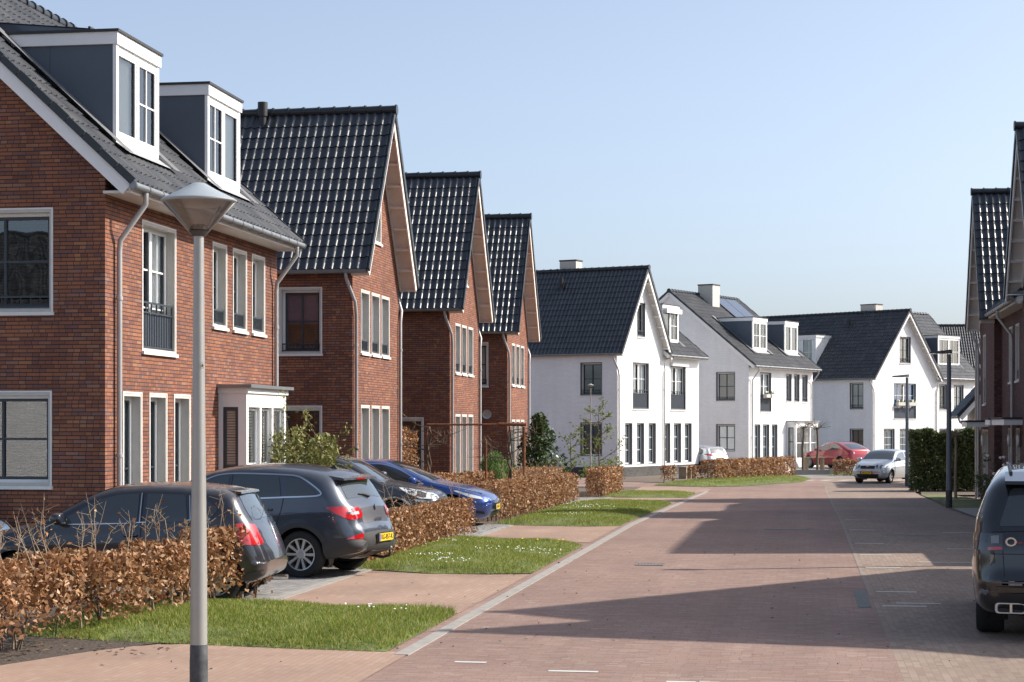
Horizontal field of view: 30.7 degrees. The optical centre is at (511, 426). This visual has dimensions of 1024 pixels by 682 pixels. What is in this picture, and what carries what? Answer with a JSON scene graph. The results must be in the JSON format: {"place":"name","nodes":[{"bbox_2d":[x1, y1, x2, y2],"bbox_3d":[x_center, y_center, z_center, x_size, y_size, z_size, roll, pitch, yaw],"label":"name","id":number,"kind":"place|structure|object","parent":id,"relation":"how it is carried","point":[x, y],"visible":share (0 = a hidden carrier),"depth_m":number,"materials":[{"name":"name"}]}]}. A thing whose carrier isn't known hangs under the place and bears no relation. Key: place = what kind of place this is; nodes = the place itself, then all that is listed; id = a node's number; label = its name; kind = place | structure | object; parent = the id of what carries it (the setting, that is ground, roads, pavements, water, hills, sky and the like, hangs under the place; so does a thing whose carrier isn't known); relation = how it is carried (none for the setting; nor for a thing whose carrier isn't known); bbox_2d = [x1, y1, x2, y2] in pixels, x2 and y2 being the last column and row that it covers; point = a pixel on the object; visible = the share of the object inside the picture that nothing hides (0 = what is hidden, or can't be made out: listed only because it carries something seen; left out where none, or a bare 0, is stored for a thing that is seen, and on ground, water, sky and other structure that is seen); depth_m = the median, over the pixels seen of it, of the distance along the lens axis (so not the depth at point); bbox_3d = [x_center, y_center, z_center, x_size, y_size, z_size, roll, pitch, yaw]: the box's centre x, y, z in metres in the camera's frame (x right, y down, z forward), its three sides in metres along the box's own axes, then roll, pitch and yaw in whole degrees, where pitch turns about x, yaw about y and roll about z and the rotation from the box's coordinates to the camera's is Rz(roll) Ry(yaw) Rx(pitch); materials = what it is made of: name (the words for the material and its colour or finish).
{"place":"outdoors","nodes":[
{"label":"outdoors","id":0,"kind":"place"},
{"bbox_2d":[0,602,154,664],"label":"hedge soil","id":1,"kind":"structure","parent":0,"point":[57,644],"depth_m":18.65,"materials":[{"name":"brown soil"}]},
{"bbox_2d":[0,483,274,650],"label":"beech hedge","id":2,"kind":"object","parent":1,"relation":"on","point":[132,561],"visible":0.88,"depth_m":19.87,"materials":[{"name":"brown plant"}]},
{"bbox_2d":[2,567,360,601],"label":"driveway","id":3,"kind":"structure","parent":0,"point":[279,587],"depth_m":25.87,"materials":[{"name":"grey concrete"}]},
{"bbox_2d":[0,481,287,598],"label":"parked car","id":4,"kind":"object","parent":3,"relation":"on","point":[264,555],"visible":0.51,"depth_m":23.29,"materials":[{"name":"grey paint"}]},
{"bbox_2d":[189,463,396,577],"bbox_3d":[-3.970,1.375,28.256,4.653,1.650,2.251,0,0,19],"label":"parked car","id":5,"kind":"object","parent":3,"relation":"on","point":[329,516],"visible":0.59,"depth_m":27.10,"materials":[{"name":"paint"}]},
{"bbox_2d":[0,644,404,681],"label":"pavement","id":6,"kind":"structure","parent":0,"point":[227,663],"depth_m":17.11,"materials":[{"name":"brick"}]},
{"bbox_2d":[160,182,236,681],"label":"street lamp","id":7,"kind":"object","parent":6,"relation":"on","point":[198,210],"visible":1,"depth_m":14.85,"materials":[{"name":"grey metal"}]},
{"bbox_2d":[283,573,527,612],"bbox_3d":[-1.448,2.192,24.902,2.540,0.001,5.700,0,0,9],"label":"apron","id":8,"kind":"object","parent":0,"point":[452,590],"visible":0.83,"depth_m":25.08,"materials":[{"name":"brick"}]},
{"bbox_2d":[397,524,505,538],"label":"driveway","id":9,"kind":"structure","parent":0,"point":[482,528],"depth_m":40.05,"materials":[{"name":"grey concrete"}]},
{"bbox_2d":[291,453,447,533],"bbox_3d":[-3.589,1.375,38.532,4.542,1.650,2.250,0,0,6],"label":"parked car","id":10,"kind":"object","parent":9,"relation":"on","point":[364,467],"visible":0.16,"depth_m":37.69,"materials":[{"name":"grey paint"}]},
{"bbox_2d":[360,459,499,525],"bbox_3d":[-2.662,1.463,41.915,4.777,1.475,2.272,0,0,9],"label":"parked car","id":11,"kind":"object","parent":9,"relation":"on","point":[487,504],"visible":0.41,"depth_m":41.05,"materials":[{"name":"blue paint"}]},
{"bbox_2d":[0,460,979,618],"bbox_3d":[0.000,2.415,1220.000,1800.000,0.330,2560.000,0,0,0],"label":"ground","id":12,"kind":"structure","parent":0,"point":[917,492],"depth_m":23.84,"materials":[{"name":"soil"}]},
{"bbox_2d":[0,0,305,527],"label":"brick house","id":13,"kind":"structure","parent":12,"relation":"on","point":[108,141],"depth_m":30.75,"materials":[{"name":"brick"}]},
{"bbox_2d":[0,391,52,489],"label":"window","id":14,"kind":"structure","parent":13,"relation":"in","point":[6,482],"depth_m":29.43,"materials":[{"name":"wood"}]},
{"bbox_2d":[0,207,53,315],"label":"window","id":15,"kind":"structure","parent":13,"relation":"in","point":[6,214],"depth_m":29.36,"materials":[{"name":"wood"}]},
{"bbox_2d":[123,391,141,484],"bbox_3d":[-6.263,0.678,30.391,0.256,2.474,1.050,0,0,9],"label":"window","id":16,"kind":"structure","parent":13,"relation":"in","point":[132,401],"depth_m":30.66,"materials":[{"name":"wood"}]},
{"bbox_2d":[149,393,166,481],"bbox_3d":[-6.074,0.678,31.597,0.256,2.474,1.050,0,0,9],"label":"window","id":17,"kind":"structure","parent":13,"relation":"in","point":[157,401],"depth_m":31.87,"materials":[{"name":"wood"}]},
{"bbox_2d":[141,219,178,357],"bbox_3d":[-6.047,-2.300,31.644,0.294,2.219,1.868,0,0,9],"label":"window","id":18,"kind":"structure","parent":13,"relation":"in","point":[159,315],"depth_m":31.95,"materials":[{"name":"wood"}]},
{"bbox_2d":[174,394,190,481],"bbox_3d":[-5.885,0.678,32.723,0.232,2.474,0.874,0,0,9],"label":"window","id":19,"kind":"structure","parent":13,"relation":"in","point":[182,403],"depth_m":33.08,"materials":[{"name":"wood"}]},
{"bbox_2d":[212,241,228,331],"bbox_3d":[-5.537,-2.599,34.819,0.270,1.619,0.900,0,0,9],"label":"window","id":20,"kind":"structure","parent":13,"relation":"in","point":[219,251],"depth_m":35.17,"materials":[{"name":"wood"}]},
{"bbox_2d":[232,248,248,334],"bbox_3d":[-5.343,-2.599,36.059,0.270,1.619,0.930,0,0,9],"label":"window","id":21,"kind":"structure","parent":13,"relation":"in","point":[239,256],"depth_m":36.43,"materials":[{"name":"wood"}]},
{"bbox_2d":[216,384,293,469],"bbox_3d":[-4.926,0.910,36.009,0.670,3.380,2.930,0,0,9],"label":"bay window","id":22,"kind":"structure","parent":13,"relation":"in","point":[241,398],"depth_m":34.77,"materials":[{"name":"white paint"}]},
{"bbox_2d":[251,254,266,337],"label":"window","id":23,"kind":"structure","parent":13,"relation":"in","point":[258,262],"depth_m":37.65,"materials":[{"name":"wood"}]},
{"bbox_2d":[249,390,357,468],"bbox_3d":[-4.093,0.772,36.681,2.143,2.974,2.505,0,0,0],"label":"olive shrub","id":24,"kind":"object","parent":12,"relation":"on","point":[313,447],"visible":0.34,"depth_m":36.21,"materials":[{"name":"green plant"}]},
{"bbox_2d":[268,569,371,600],"bbox_3d":[-2.656,2.243,25.750,0.170,0.114,6.992,0,0,9],"label":"driveway edging","id":25,"kind":"object","parent":12,"relation":"on","point":[311,587],"visible":0.32,"depth_m":25.80,"materials":[{"name":"concrete"}]},
{"bbox_2d":[240,102,419,460],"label":"brick house","id":26,"kind":"structure","parent":12,"relation":"on","point":[328,185],"depth_m":46.52,"materials":[{"name":"brick"}]},
{"bbox_2d":[279,287,322,355],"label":"window","id":27,"kind":"structure","parent":26,"relation":"in","point":[300,308],"depth_m":45.47,"materials":[{"name":"wood"}]},
{"bbox_2d":[286,406,321,452],"bbox_3d":[-5.463,0.834,45.415,1.794,2.674,0.232,0,0,9],"label":"window","id":28,"kind":"structure","parent":26,"relation":"in","point":[292,409],"depth_m":45.34,"materials":[{"name":"wood"}]},
{"bbox_2d":[315,405,369,458],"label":"window","id":29,"kind":"structure","parent":26,"relation":"in","point":[365,409],"depth_m":46.74,"materials":[{"name":"wood"}]},
{"bbox_2d":[315,289,371,355],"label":"window","id":30,"kind":"structure","parent":26,"relation":"in","point":[365,295],"depth_m":46.74,"materials":[{"name":"wood"}]},
{"bbox_2d":[371,406,379,458],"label":"window","id":31,"kind":"structure","parent":26,"relation":"in","point":[375,410],"depth_m":47.88,"materials":[{"name":"wood"}]},
{"bbox_2d":[371,292,381,357],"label":"window","id":32,"kind":"structure","parent":26,"relation":"in","point":[375,298],"depth_m":47.88,"materials":[{"name":"wood"}]},
{"bbox_2d":[381,406,389,458],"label":"window","id":33,"kind":"structure","parent":26,"relation":"in","point":[385,410],"depth_m":48.99,"materials":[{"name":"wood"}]},
{"bbox_2d":[381,295,390,359],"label":"window","id":34,"kind":"structure","parent":26,"relation":"in","point":[385,301],"depth_m":48.99,"materials":[{"name":"wood"}]},
{"bbox_2d":[402,425,419,466],"bbox_3d":[-3.371,1.174,55.262,1.018,2.474,1.716,0,0,17],"label":"beech bush","id":35,"kind":"object","parent":12,"relation":"on","point":[408,436],"visible":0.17,"depth_m":55.27,"materials":[{"name":"brown plant"}]},
{"bbox_2d":[399,171,494,479],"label":"brick house","id":36,"kind":"structure","parent":12,"relation":"on","point":[448,306],"depth_m":58.47,"materials":[{"name":"brick"}]},
{"bbox_2d":[402,417,423,469],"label":"window","id":37,"kind":"structure","parent":36,"relation":"in","point":[420,420],"depth_m":57.61,"materials":[{"name":"wood"}]},
{"bbox_2d":[419,414,460,472],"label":"window","id":38,"kind":"structure","parent":36,"relation":"in","point":[457,416],"depth_m":59.10,"materials":[{"name":"wood"}]},
{"bbox_2d":[455,323,461,375],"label":"window","id":39,"kind":"structure","parent":36,"relation":"in","point":[457,326],"depth_m":59.10,"materials":[{"name":"wood"}]},
{"bbox_2d":[479,213,541,479],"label":"brick house","id":40,"kind":"structure","parent":12,"relation":"on","point":[511,331],"depth_m":69.75,"materials":[{"name":"brick"}]},
{"bbox_2d":[482,342,488,387],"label":"window","id":41,"kind":"structure","parent":40,"relation":"in","point":[484,344],"depth_m":68.80,"materials":[{"name":"wood"}]},
{"bbox_2d":[394,491,707,655],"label":"kerb","id":42,"kind":"structure","parent":12,"relation":"on","point":[428,639],"depth_m":24.29,"materials":[{"name":"concrete"}]},
{"bbox_2d":[528,259,673,476],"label":"white house","id":43,"kind":"structure","parent":12,"relation":"on","point":[604,331],"depth_m":94.05,"materials":[{"name":"paint"}]},
{"bbox_2d":[579,362,602,396],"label":"window","id":44,"kind":"structure","parent":43,"relation":"in","point":[583,393],"depth_m":93.02,"materials":[{"name":"grey"}]},
{"bbox_2d":[625,423,632,464],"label":"window","id":45,"kind":"structure","parent":43,"relation":"in","point":[628,426],"depth_m":93.64,"materials":[{"name":"grey"}]},
{"bbox_2d":[637,423,643,464],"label":"window","id":46,"kind":"structure","parent":43,"relation":"in","point":[640,426],"depth_m":94.86,"materials":[{"name":"grey"}]},
{"bbox_2d":[632,362,649,409],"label":"window","id":47,"kind":"structure","parent":43,"relation":"in","point":[640,370],"depth_m":94.89,"materials":[{"name":"grey glass"}]},
{"bbox_2d":[637,302,646,338],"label":"window","id":48,"kind":"structure","parent":43,"relation":"in","point":[641,310],"depth_m":94.98,"materials":[{"name":"grey glass"}]},
{"bbox_2d":[648,423,655,463],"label":"window","id":49,"kind":"structure","parent":43,"relation":"in","point":[651,426],"depth_m":96.10,"materials":[{"name":"grey"}]},
{"bbox_2d":[660,303,708,473],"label":"white house","id":50,"kind":"structure","parent":12,"relation":"on","point":[682,410],"depth_m":99.30,"materials":[{"name":"paint"}]},
{"bbox_2d":[674,423,680,462],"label":"window","id":51,"kind":"structure","parent":50,"relation":"in","point":[677,426],"depth_m":99.01,"materials":[{"name":"grey"}]},
{"bbox_2d":[670,366,686,410],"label":"window","id":52,"kind":"structure","parent":50,"relation":"in","point":[678,399],"depth_m":99.08,"materials":[{"name":"grey glass"}]},
{"bbox_2d":[684,423,691,462],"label":"window","id":53,"kind":"structure","parent":50,"relation":"in","point":[687,426],"depth_m":100.22,"materials":[{"name":"grey"}]},
{"bbox_2d":[659,284,821,467],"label":"white house","id":54,"kind":"structure","parent":12,"relation":"on","point":[756,380],"depth_m":112.47,"materials":[{"name":"paint"}]},
{"bbox_2d":[715,372,735,401],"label":"window","id":55,"kind":"structure","parent":54,"relation":"in","point":[718,386],"depth_m":111.02,"materials":[{"name":"grey"}]},
{"bbox_2d":[716,424,734,450],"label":"window","id":56,"kind":"structure","parent":54,"relation":"in","point":[725,433],"depth_m":111.12,"materials":[{"name":"grey glass"}]},
{"bbox_2d":[760,372,771,412],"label":"window","id":57,"kind":"structure","parent":54,"relation":"in","point":[765,403],"depth_m":112.38,"materials":[{"name":"grey glass"}]},
{"bbox_2d":[786,421,820,466],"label":"bay window","id":58,"kind":"structure","parent":54,"relation":"in","point":[791,425],"depth_m":114.99,"materials":[{"name":"white paint"}]},
{"bbox_2d":[760,304,943,450],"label":"white house","id":59,"kind":"structure","parent":12,"relation":"on","point":[864,355],"depth_m":140.24,"materials":[{"name":"paint"}]},
{"bbox_2d":[849,383,863,409],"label":"window","id":60,"kind":"structure","parent":59,"relation":"in","point":[856,389],"depth_m":138.53,"materials":[{"name":"grey glass"}]},
{"bbox_2d":[899,336,910,363],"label":"window","id":61,"kind":"structure","parent":59,"relation":"in","point":[905,342],"depth_m":140.54,"materials":[{"name":"grey glass"}]},
{"bbox_2d":[894,383,916,419],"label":"window","id":62,"kind":"structure","parent":59,"relation":"in","point":[899,388],"depth_m":140.23,"materials":[{"name":"grey glass"}]},
{"bbox_2d":[892,374,908,486],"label":"street lamp","id":63,"kind":"object","parent":12,"relation":"on","point":[906,433],"visible":0.91,"depth_m":78.94,"materials":[{"name":"grey metal"}]},
{"bbox_2d":[912,312,974,431],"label":"white house","id":64,"kind":"structure","parent":12,"relation":"on","point":[936,337],"depth_m":145.58,"materials":[{"name":"paint"}]},
{"bbox_2d":[938,324,979,367],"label":"white house","id":65,"kind":"structure","parent":12,"relation":"on","point":[966,347],"depth_m":168.20,"materials":[{"name":"brick"}]},
{"bbox_2d":[951,387,974,427],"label":"garden shed","id":66,"kind":"structure","parent":12,"relation":"on","point":[963,408],"depth_m":80.27,"materials":[{"name":"white brick"}]},
{"bbox_2d":[960,187,1010,498],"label":"brick house","id":67,"kind":"structure","parent":12,"relation":"on","point":[989,217],"depth_m":61.66,"materials":[{"name":"brick"}]},
{"bbox_2d":[984,287,1022,466],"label":"brick house","id":68,"kind":"structure","parent":12,"relation":"on","point":[1010,315],"depth_m":56.21,"materials":[{"name":"brick"}]},
{"bbox_2d":[1003,121,1023,462],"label":"brick house","id":69,"kind":"structure","parent":12,"relation":"on","point":[1014,273],"depth_m":51.12,"materials":[{"name":"brick"}]},
{"bbox_2d":[427,503,565,523],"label":"garden soil","id":70,"kind":"structure","parent":0,"point":[486,522],"depth_m":43.79,"materials":[{"name":"brown soil"}]},
{"bbox_2d":[426,423,525,507],"bbox_3d":[-0.997,1.255,51.843,2.777,2.715,0.975,0,0,0],"label":"plant frame","id":71,"kind":"object","parent":70,"relation":"on","point":[511,424],"visible":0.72,"depth_m":51.43,"materials":[{"name":"brown metal"}]},
{"bbox_2d":[402,413,469,472],"bbox_3d":[-2.305,1.021,51.435,2.297,2.810,0.322,0,0,-3],"label":"climbing plant","id":72,"kind":"object","parent":71,"relation":"attached to","point":[428,449],"visible":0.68,"depth_m":51.41,"materials":[{"name":"brown plant"}]},
{"bbox_2d":[473,412,548,507],"bbox_3d":[-0.103,1.003,51.437,2.258,2.842,0.301,0,0,0],"label":"climbing plant","id":73,"kind":"object","parent":71,"relation":"attached to","point":[508,452],"visible":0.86,"depth_m":51.44,"materials":[{"name":"brown plant"}]},
{"bbox_2d":[479,450,514,490],"bbox_3d":[-0.369,1.528,54.351,1.000,1.755,1.447,0,0,-18],"label":"rosemary bush","id":74,"kind":"object","parent":70,"relation":"on","point":[492,465],"visible":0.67,"depth_m":54.24,"materials":[{"name":"green plant"}]},
{"bbox_2d":[433,465,563,494],"bbox_3d":[-0.282,1.852,56.857,0.816,1.413,23.139,0,0,9],"label":"beech hedge","id":75,"kind":"object","parent":70,"relation":"on","point":[475,476],"visible":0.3,"depth_m":52.79,"materials":[{"name":"brown plant"}]},
{"bbox_2d":[423,457,579,521],"bbox_3d":[0.535,1.597,50.361,3.385,1.700,16.702,0,0,18],"label":"beech hedge","id":76,"kind":"object","parent":70,"relation":"on","point":[542,491],"visible":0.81,"depth_m":47.84,"materials":[{"name":"brown plant"}]},
{"bbox_2d":[137,469,903,681],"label":"road","id":77,"kind":"structure","parent":0,"point":[719,600],"depth_m":22.18,"materials":[{"name":"brick"}]},
{"bbox_2d":[16,597,457,651],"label":"grass verge","id":78,"kind":"object","parent":77,"relation":"on","point":[370,646],"depth_m":19.16,"materials":[{"name":"green plant"}]},
{"bbox_2d":[358,534,581,573],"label":"grass verge","id":79,"kind":"object","parent":77,"relation":"on","point":[411,568],"depth_m":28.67,"materials":[{"name":"green plant"}]},
{"bbox_2d":[484,525,618,541],"bbox_3d":[0.753,2.192,38.374,2.360,0.001,6.000,0,0,9],"label":"apron","id":80,"kind":"object","parent":77,"relation":"on","point":[579,533],"visible":0.83,"depth_m":38.54,"materials":[{"name":"brick"}]},
{"bbox_2d":[495,497,670,526],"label":"grass verge","id":81,"kind":"object","parent":77,"relation":"on","point":[554,524],"depth_m":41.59,"materials":[{"name":"green plant"}]},
{"bbox_2d":[603,489,694,497],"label":"grass verge","id":82,"kind":"object","parent":77,"relation":"on","point":[652,496],"depth_m":64.74,"materials":[{"name":"green plant"}]},
{"bbox_2d":[655,474,810,486],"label":"grass verge","id":83,"kind":"object","parent":77,"relation":"on","point":[727,483],"depth_m":80.08,"materials":[{"name":"green plant"}]},
{"bbox_2d":[825,488,872,595],"bbox_3d":[8.752,2.361,50.381,0.050,0.330,53.000,0,0,9],"label":"parking line","id":84,"kind":"object","parent":77,"relation":"on","point":[860,568],"visible":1,"depth_m":31.98,"materials":[{"name":"white paint"}]},
{"bbox_2d":[29,0,1023,323],"label":"sky","id":85,"kind":"structure","parent":0,"point":[789,157],"materials":[{"name":"blue"}]},
{"bbox_2d":[566,487,639,496],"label":"garden soil","id":86,"kind":"structure","parent":0,"point":[582,493],"depth_m":73.31,"materials":[{"name":"brown soil"}]},
{"bbox_2d":[513,412,568,471],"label":"laurel bush","id":87,"kind":"object","parent":86,"relation":"on","point":[541,454],"visible":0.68,"depth_m":69.36,"materials":[{"name":"green plant"}]},
{"bbox_2d":[558,432,589,478],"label":"young tree","id":88,"kind":"object","parent":86,"relation":"on","point":[571,464],"visible":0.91,"depth_m":76.53,"materials":[{"name":"green plant"}]},
{"bbox_2d":[569,397,626,465],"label":"young tree","id":89,"kind":"object","parent":86,"relation":"on","point":[598,421],"visible":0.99,"depth_m":76.19,"materials":[{"name":"green plant"}]},
{"bbox_2d":[584,465,624,496],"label":"beech hedge","id":90,"kind":"object","parent":86,"relation":"on","point":[602,480],"visible":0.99,"depth_m":65.98,"materials":[{"name":"brown plant"}]},
{"bbox_2d":[622,470,801,481],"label":"garden","id":91,"kind":"object","parent":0,"point":[653,478],"visible":0.12,"depth_m":90.03,"materials":[{"name":"plant"}]},
{"bbox_2d":[699,445,727,472],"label":"parked car","id":92,"kind":"object","parent":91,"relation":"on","point":[706,452],"visible":0.2,"depth_m":101.07,"materials":[{"name":"silver paint"}]},
{"bbox_2d":[700,456,796,478],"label":"beech hedge","id":93,"kind":"object","parent":91,"relation":"on","point":[770,464],"visible":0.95,"depth_m":88.56,"materials":[{"name":"brown plant"}]},
{"bbox_2d":[789,467,936,477],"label":"driveway","id":94,"kind":"structure","parent":0,"point":[827,476],"depth_m":95.83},
{"bbox_2d":[804,441,869,468],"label":"parked car","id":95,"kind":"object","parent":94,"relation":"on","point":[830,451],"visible":0.63,"depth_m":111.66,"materials":[{"name":"red paint"}]},
{"bbox_2d":[832,458,858,475],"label":"beech hedge","id":96,"kind":"object","parent":94,"relation":"on","point":[838,467],"visible":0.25,"depth_m":95.11,"materials":[{"name":"brown plant"}]},
{"bbox_2d":[819,465,1023,681],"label":"parking lane","id":97,"kind":"structure","parent":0,"point":[871,512],"depth_m":26.13,"materials":[{"name":"brick"}]},
{"bbox_2d":[853,449,909,482],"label":"parked car","id":98,"kind":"object","parent":97,"relation":"on","point":[887,465],"visible":0.81,"depth_m":83.24,"materials":[{"name":"silver paint"}]},
{"bbox_2d":[972,462,1023,631],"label":"parked car","id":99,"kind":"object","parent":97,"relation":"on","point":[998,553],"visible":1,"depth_m":19.20,"materials":[{"name":"black paint"}]},
{"bbox_2d":[921,482,974,494],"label":"garden soil","id":100,"kind":"structure","parent":0,"point":[940,492],"depth_m":71.04,"materials":[{"name":"brown soil"}]},
{"bbox_2d":[907,427,974,491],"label":"ivy hedge","id":101,"kind":"object","parent":100,"relation":"on","point":[927,445],"visible":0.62,"depth_m":72.45,"materials":[{"name":"green plant"}]},
{"bbox_2d":[923,495,980,507],"bbox_3d":[14.565,2.397,60.352,1.750,0.184,15.500,0,0,9],"label":"grass strip","id":102,"kind":"object","parent":100,"relation":"on","point":[960,503],"depth_m":59.17,"materials":[{"name":"green plant"}]},
{"bbox_2d":[930,499,975,517],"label":"garden soil","id":103,"kind":"structure","parent":0,"point":[952,508],"depth_m":51.67,"materials":[{"name":"brown soil"}]},
{"bbox_2d":[927,349,951,507],"bbox_3d":[12.236,0.217,53.400,0.712,4.834,0.319,0,0,0],"label":"street lamp","id":104,"kind":"object","parent":103,"relation":"on","point":[948,459],"visible":0.98,"depth_m":53.34,"materials":[{"name":"grey metal"}]},
{"label":"garden soil","id":105,"kind":"structure","parent":0,"visible":0},
{"bbox_2d":[367,478,477,560],"bbox_3d":[-1.781,1.569,33.366,0.908,1.379,8.833,0,0,9],"label":"beech hedge","id":106,"kind":"object","parent":105,"relation":"on","point":[443,515],"visible":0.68,"depth_m":33.84,"materials":[{"name":"brown plant"}]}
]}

